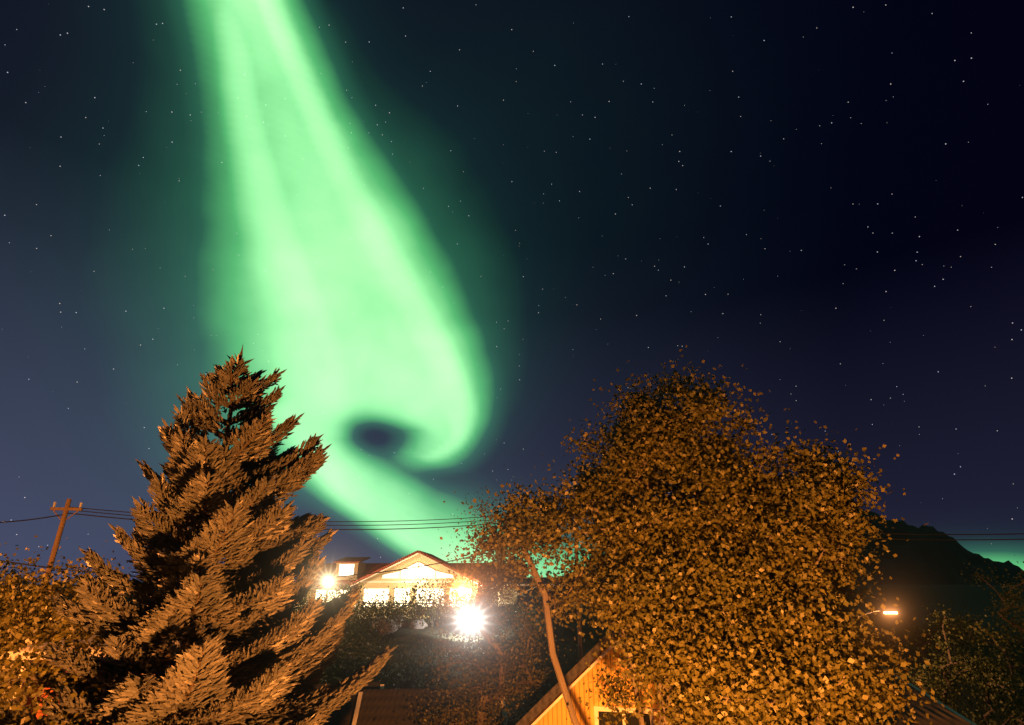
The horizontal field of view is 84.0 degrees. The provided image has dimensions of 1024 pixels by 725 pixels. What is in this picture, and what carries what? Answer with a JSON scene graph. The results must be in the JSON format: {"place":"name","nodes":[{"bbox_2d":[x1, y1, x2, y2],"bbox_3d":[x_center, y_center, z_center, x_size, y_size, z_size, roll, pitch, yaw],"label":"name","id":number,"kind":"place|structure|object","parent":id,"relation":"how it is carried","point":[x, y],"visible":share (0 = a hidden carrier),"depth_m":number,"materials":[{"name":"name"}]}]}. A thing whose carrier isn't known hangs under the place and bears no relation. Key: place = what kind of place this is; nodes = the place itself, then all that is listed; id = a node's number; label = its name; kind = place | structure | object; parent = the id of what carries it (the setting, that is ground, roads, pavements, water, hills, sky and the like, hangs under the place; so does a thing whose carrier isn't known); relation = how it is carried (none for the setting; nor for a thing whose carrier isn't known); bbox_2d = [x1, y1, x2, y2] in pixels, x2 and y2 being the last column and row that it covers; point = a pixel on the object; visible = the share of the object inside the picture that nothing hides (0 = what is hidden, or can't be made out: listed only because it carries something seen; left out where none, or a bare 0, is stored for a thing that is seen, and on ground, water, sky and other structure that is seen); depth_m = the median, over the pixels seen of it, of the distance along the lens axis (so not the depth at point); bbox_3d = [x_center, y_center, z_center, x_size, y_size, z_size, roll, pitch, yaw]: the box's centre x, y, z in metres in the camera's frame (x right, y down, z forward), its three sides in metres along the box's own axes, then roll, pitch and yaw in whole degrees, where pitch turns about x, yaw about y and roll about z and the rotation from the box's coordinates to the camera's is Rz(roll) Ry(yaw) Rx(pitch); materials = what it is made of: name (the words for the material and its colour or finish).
{"place":"outdoors","nodes":[
{"label":"outdoors","id":0,"kind":"place"},
{"bbox_2d":[299,682,383,724],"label":"dark shed","id":1,"kind":"structure","parent":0,"point":[344,715],"depth_m":16.81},
{"bbox_2d":[297,550,527,621],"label":"hill house","id":2,"kind":"structure","parent":0,"point":[377,583],"depth_m":46.42,"materials":[{"name":"beige paint"}]},
{"bbox_2d":[0,0,1023,584],"label":"sky","id":3,"kind":"structure","parent":0,"point":[444,221],"materials":[{"name":"blue"}]},
{"bbox_2d":[11,585,1023,724],"bbox_3d":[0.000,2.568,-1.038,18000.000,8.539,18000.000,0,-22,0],"label":"ground","id":4,"kind":"structure","parent":0,"point":[958,598],"depth_m":36.08,"materials":[{"name":"green plant"}]},
{"bbox_2d":[31,499,82,619],"bbox_3d":[-15.797,9.550,18.415,0.999,10.088,0.256,0,-22,0],"label":"utility pole","id":5,"kind":"object","parent":4,"relation":"on","point":[66,509],"visible":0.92,"depth_m":19.91,"materials":[{"name":"brown wood"}]},
{"bbox_2d":[0,520,138,699],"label":"tree","id":6,"kind":"object","parent":4,"relation":"on","point":[18,623],"visible":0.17,"depth_m":12.42,"materials":[{"name":"green plant"}]},
{"bbox_2d":[0,535,138,677],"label":"tree","id":7,"kind":"object","parent":4,"relation":"on","point":[20,567],"visible":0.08,"depth_m":13.90,"materials":[{"name":"brown plant"}]},
{"bbox_2d":[0,562,169,724],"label":"tree","id":8,"kind":"object","parent":4,"relation":"on","point":[26,677],"visible":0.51,"depth_m":7.27,"materials":[{"name":"green plant"}]},
{"bbox_2d":[0,625,211,718],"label":"red house","id":9,"kind":"structure","parent":4,"relation":"on","point":[29,701],"depth_m":9.13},
{"bbox_2d":[0,345,396,724],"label":"spruce tree","id":10,"kind":"object","parent":4,"relation":"on","point":[260,642],"visible":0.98,"depth_m":7.72,"materials":[{"name":"green plant"}]},
{"bbox_2d":[295,579,330,609],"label":"garden shrub","id":11,"kind":"object","parent":4,"relation":"on","point":[307,600],"visible":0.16,"depth_m":39.63,"materials":[{"name":"green plant"}]},
{"bbox_2d":[306,591,336,604],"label":"garden shrub","id":12,"kind":"object","parent":4,"relation":"on","point":[325,601],"visible":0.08,"depth_m":39.63,"materials":[{"name":"green plant"}]},
{"bbox_2d":[318,573,365,622],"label":"garden shrub","id":13,"kind":"object","parent":4,"relation":"on","point":[339,593],"visible":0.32,"depth_m":39.96,"materials":[{"name":"green plant"}]},
{"bbox_2d":[316,609,383,670],"bbox_3d":[-10.479,16.298,33.551,5.541,3.175,4.138,0,-22,0],"label":"bush","id":14,"kind":"object","parent":4,"relation":"on","point":[349,645],"visible":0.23,"depth_m":33.43,"materials":[{"name":"green plant"}]},
{"bbox_2d":[344,605,372,633],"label":"garden shrub","id":15,"kind":"object","parent":4,"relation":"on","point":[356,620],"visible":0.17,"depth_m":38.12,"materials":[{"name":"green plant"}]},
{"bbox_2d":[342,606,379,641],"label":"bush","id":16,"kind":"object","parent":4,"relation":"on","point":[351,632],"visible":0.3,"depth_m":35.61,"materials":[{"name":"green plant"}]},
{"bbox_2d":[315,629,407,683],"bbox_3d":[-8.360,16.090,30.316,5.761,3.649,4.654,0,-22,0],"label":"bush","id":17,"kind":"object","parent":4,"relation":"on","point":[331,681],"visible":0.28,"depth_m":30.00,"materials":[{"name":"green plant"}]},
{"bbox_2d":[353,599,388,623],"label":"garden shrub","id":18,"kind":"object","parent":4,"relation":"on","point":[372,613],"visible":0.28,"depth_m":38.85,"materials":[{"name":"green plant"}]},
{"bbox_2d":[364,598,401,617],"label":"garden shrub","id":19,"kind":"object","parent":4,"relation":"on","point":[385,609],"visible":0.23,"depth_m":40.52,"materials":[{"name":"green plant"}]},
{"bbox_2d":[346,582,420,639],"bbox_3d":[-8.525,16.353,37.548,4.245,3.625,5.758,-8,-23,20],"label":"bush","id":20,"kind":"object","parent":4,"relation":"on","point":[375,610],"visible":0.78,"depth_m":36.97,"materials":[{"name":"green plant"}]},
{"bbox_2d":[358,615,428,634],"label":"rocks","id":21,"kind":"object","parent":4,"relation":"on","point":[418,626],"visible":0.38,"depth_m":38.16,"materials":[{"name":"grey stone"}]},
{"bbox_2d":[382,598,426,622],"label":"garden shrub","id":22,"kind":"object","parent":4,"relation":"on","point":[389,608],"visible":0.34,"depth_m":40.74,"materials":[{"name":"green plant"}]},
{"bbox_2d":[362,639,449,688],"bbox_3d":[-5.465,16.161,29.418,4.506,3.536,4.608,0,-22,0],"label":"bush","id":23,"kind":"object","parent":4,"relation":"on","point":[394,672],"visible":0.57,"depth_m":28.95,"materials":[{"name":"green plant"}]},
{"bbox_2d":[397,588,440,627],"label":"garden shrub","id":24,"kind":"object","parent":4,"relation":"on","point":[416,613],"visible":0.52,"depth_m":39.24,"materials":[{"name":"green plant"}]},
{"bbox_2d":[387,634,467,688],"bbox_3d":[-4.535,16.295,29.865,4.625,3.778,4.404,16,-27,-35],"label":"bush","id":25,"kind":"object","parent":4,"relation":"on","point":[423,680],"visible":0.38,"depth_m":29.49,"materials":[{"name":"green plant"}]},
{"bbox_2d":[352,687,507,724],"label":"roof","id":26,"kind":"structure","parent":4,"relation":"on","point":[376,706],"depth_m":16.56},
{"bbox_2d":[399,574,463,627],"bbox_3d":[-5.724,16.288,38.992,4.248,3.551,4.555,14,-26,-30],"label":"bush","id":27,"kind":"object","parent":4,"relation":"on","point":[430,613],"visible":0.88,"depth_m":38.62,"materials":[{"name":"green plant"}]},
{"bbox_2d":[412,598,457,624],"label":"garden shrub","id":28,"kind":"object","parent":4,"relation":"on","point":[439,614],"visible":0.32,"depth_m":40.20,"materials":[{"name":"green plant"}]},
{"bbox_2d":[438,601,481,624],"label":"garden shrub","id":29,"kind":"object","parent":4,"relation":"on","point":[450,620],"visible":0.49,"depth_m":40.42,"materials":[{"name":"green plant"}]},
{"bbox_2d":[467,617,471,640],"bbox_3d":[-2.693,17.039,36.175,0.400,1.516,0.151,0,-22,0],"label":"floodlight","id":30,"kind":"object","parent":4,"relation":"on","point":[470,619],"visible":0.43,"depth_m":36.31,"materials":[{"name":"grey metal"}]},
{"bbox_2d":[451,605,496,623],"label":"garden shrub","id":31,"kind":"object","parent":4,"relation":"on","point":[469,614],"visible":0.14,"depth_m":40.04,"materials":[{"name":"green plant"}]},
{"bbox_2d":[382,485,570,724],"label":"birch","id":32,"kind":"object","parent":4,"relation":"on","point":[483,696],"visible":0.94,"depth_m":15.00,"materials":[{"name":"green plant"}]},
{"bbox_2d":[493,602,523,623],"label":"garden shrub","id":33,"kind":"object","parent":4,"relation":"on","point":[513,606],"visible":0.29,"depth_m":40.31,"materials":[{"name":"green plant"}]},
{"bbox_2d":[473,618,560,674],"bbox_3d":[0.247,16.474,33.493,5.245,3.225,4.225,0,-22,0],"label":"bush","id":34,"kind":"object","parent":4,"relation":"on","point":[519,639],"visible":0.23,"depth_m":32.92,"materials":[{"name":"green plant"}]},
{"bbox_2d":[494,597,553,617],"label":"parked suv","id":35,"kind":"object","parent":4,"relation":"on","point":[525,598],"visible":0.09,"depth_m":42.08,"materials":[{"name":"grey paint"}]},
{"bbox_2d":[507,602,542,624],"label":"garden shrub","id":36,"kind":"object","parent":4,"relation":"on","point":[533,607],"visible":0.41,"depth_m":39.72,"materials":[{"name":"green plant"}]},
{"bbox_2d":[490,608,578,667],"bbox_3d":[1.295,16.169,33.077,5.640,3.800,2.952,0,-22,0],"label":"bush","id":37,"kind":"object","parent":4,"relation":"on","point":[544,639],"visible":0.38,"depth_m":33.30,"materials":[{"name":"green plant"}]},
{"bbox_2d":[515,602,555,624],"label":"garden shrub","id":38,"kind":"object","parent":4,"relation":"on","point":[531,613],"visible":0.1,"depth_m":39.82,"materials":[{"name":"green plant"}]},
{"bbox_2d":[498,577,582,618],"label":"carport","id":39,"kind":"object","parent":4,"relation":"on","point":[528,580],"visible":0.08,"depth_m":45.51,"materials":[{"name":"white"}]},
{"bbox_2d":[529,582,586,636],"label":"bush","id":40,"kind":"object","parent":4,"relation":"on","point":[540,604],"visible":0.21,"depth_m":36.24,"materials":[{"name":"green plant"}]},
{"bbox_2d":[552,602,584,622],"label":"garden shrub","id":41,"kind":"object","parent":4,"relation":"on","point":[575,614],"visible":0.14,"depth_m":40.79,"materials":[{"name":"green plant"}]},
{"bbox_2d":[567,513,582,660],"bbox_3d":[3.214,12.171,27.252,1.000,10.497,0.260,0,-22,0],"label":"utility pole","id":42,"kind":"object","parent":4,"relation":"on","point":[580,649],"visible":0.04,"depth_m":26.84,"materials":[{"name":"brown wood"}]},
{"bbox_2d":[0,507,1023,579],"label":"power lines","id":43,"kind":"object","parent":42,"relation":"attached to","point":[452,526],"visible":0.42,"depth_m":24.15,"materials":[{"name":"black metal"}]},
{"bbox_2d":[516,628,654,724],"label":"yellow house","id":44,"kind":"structure","parent":4,"relation":"on","point":[549,708],"depth_m":12.52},
{"bbox_2d":[581,587,600,622],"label":"garden shrub","id":45,"kind":"object","parent":4,"relation":"on","point":[589,612],"visible":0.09,"depth_m":40.31,"materials":[{"name":"green plant"}]},
{"bbox_2d":[440,345,949,724],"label":"birch tree","id":46,"kind":"object","parent":4,"relation":"on","point":[735,595],"visible":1,"depth_m":8.58,"materials":[{"name":"green plant"}]},
{"bbox_2d":[651,664,976,724],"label":"roof","id":47,"kind":"structure","parent":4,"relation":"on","point":[938,713],"depth_m":9.30,"materials":[{"name":"tile"}]},
{"bbox_2d":[860,608,900,642],"bbox_3d":[13.793,12.290,20.348,1.589,6.456,0.240,-4,-22,10],"label":"street lamp","id":48,"kind":"object","parent":4,"relation":"on","point":[889,609],"visible":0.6,"depth_m":21.37,"materials":[{"name":"silver metal"}]},
{"bbox_2d":[855,592,1015,660],"bbox_3d":[23.016,14.989,31.929,7.965,4.179,6.223,-10,-24,23],"label":"tree","id":49,"kind":"object","parent":4,"relation":"on","point":[903,625],"visible":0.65,"depth_m":31.50,"materials":[{"name":"green plant"}]},
{"bbox_2d":[895,603,1023,724],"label":"tree","id":50,"kind":"object","parent":4,"relation":"on","point":[1000,687],"visible":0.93,"depth_m":21.52,"materials":[{"name":"green plant"}]},
{"bbox_2d":[927,555,1023,701],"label":"tree","id":51,"kind":"object","parent":4,"relation":"on","point":[1002,612],"visible":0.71,"depth_m":27.08,"materials":[{"name":"green plant"}]},
{"bbox_2d":[565,493,1023,584],"bbox_3d":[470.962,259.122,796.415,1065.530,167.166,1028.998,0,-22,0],"label":"mountain","id":52,"kind":"structure","parent":0,"point":[927,562],"depth_m":533.76,"materials":[{"name":"black stone"}]}
]}

